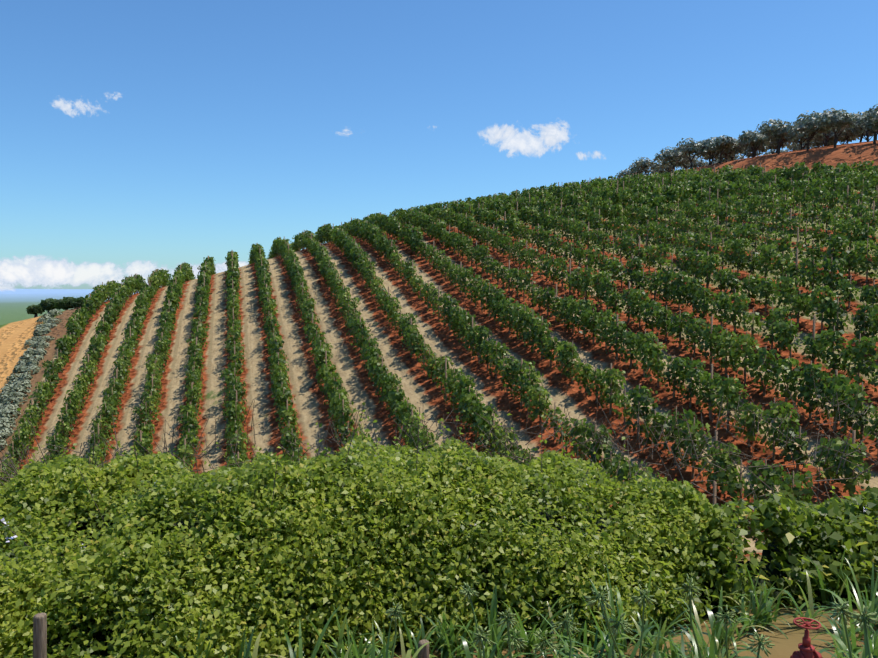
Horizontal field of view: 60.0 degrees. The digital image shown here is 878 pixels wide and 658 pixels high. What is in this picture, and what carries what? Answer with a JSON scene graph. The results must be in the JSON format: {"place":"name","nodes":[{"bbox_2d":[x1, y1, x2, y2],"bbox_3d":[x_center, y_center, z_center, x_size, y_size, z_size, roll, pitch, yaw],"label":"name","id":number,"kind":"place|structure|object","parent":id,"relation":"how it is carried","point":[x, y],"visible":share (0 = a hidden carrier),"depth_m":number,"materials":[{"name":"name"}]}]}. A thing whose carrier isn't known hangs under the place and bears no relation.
{"place":"outdoors","nodes":[
{"label":"outdoors","id":0,"kind":"place"},
{"bbox_2d":[0,93,600,290],"bbox_3d":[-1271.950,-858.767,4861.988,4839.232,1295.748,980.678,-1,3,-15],"label":"cloud","id":1,"kind":"structure","parent":0,"point":[26,271],"depth_m":4914.30,"materials":[{"name":"white"}]},
{"bbox_2d":[0,140,877,657],"bbox_3d":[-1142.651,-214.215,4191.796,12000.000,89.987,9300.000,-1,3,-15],"label":"ground","id":2,"kind":"structure","parent":0,"point":[422,392],"depth_m":42.98,"materials":[{"name":"brown soil"}]},
{"bbox_2d":[0,309,62,449],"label":"shrubs","id":3,"kind":"object","parent":2,"relation":"on","point":[11,388],"visible":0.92,"depth_m":54.22,"materials":[{"name":"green plant"}]},
{"bbox_2d":[26,297,85,317],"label":"trees","id":4,"kind":"object","parent":2,"relation":"on","point":[64,303],"depth_m":76.66,"materials":[{"name":"green plant"}]},
{"bbox_2d":[33,613,428,657],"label":"fence posts","id":5,"kind":"object","parent":2,"relation":"on","point":[39,635],"visible":0.94,"depth_m":4.77,"materials":[{"name":"brown wood"}]},
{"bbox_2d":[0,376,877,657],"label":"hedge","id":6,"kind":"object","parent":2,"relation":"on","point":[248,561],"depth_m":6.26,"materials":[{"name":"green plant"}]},
{"bbox_2d":[0,160,877,546],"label":"vine foliage","id":7,"kind":"object","parent":2,"relation":"on","point":[602,198],"visible":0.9,"depth_m":41.29,"materials":[{"name":"green plant"}]},
{"bbox_2d":[0,160,877,506],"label":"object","id":8,"kind":"object","parent":2,"relation":"on","point":[556,320],"visible":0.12,"depth_m":41.45,"materials":[{"name":"brown wood"}]},
{"bbox_2d":[76,547,877,657],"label":"agapanthus leaves","id":9,"kind":"object","parent":2,"relation":"on","point":[656,641],"visible":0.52,"depth_m":5.43,"materials":[{"name":"green plant"}]},
{"bbox_2d":[390,579,871,657],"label":"agapanthus stalks","id":10,"kind":"object","parent":2,"relation":"on","point":[643,596],"visible":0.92,"depth_m":4.25,"materials":[{"name":"green plant"}]},
{"bbox_2d":[385,574,877,656],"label":"agapanthus seed heads","id":11,"kind":"object","parent":10,"relation":"on","point":[845,606],"visible":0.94,"depth_m":4.22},
{"bbox_2d":[615,104,877,178],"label":"olive trees","id":12,"kind":"object","parent":2,"relation":"on","point":[807,126],"depth_m":85.02,"materials":[{"name":"green plant"}]},
{"bbox_2d":[790,617,821,657],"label":"gate valve","id":13,"kind":"object","parent":2,"relation":"on","point":[806,648],"visible":1,"depth_m":4.19,"materials":[{"name":"paint"}]},
{"bbox_2d":[0,0,877,288],"label":"sky","id":14,"kind":"structure","parent":0,"point":[221,136],"materials":[{"name":"blue"}]}
]}

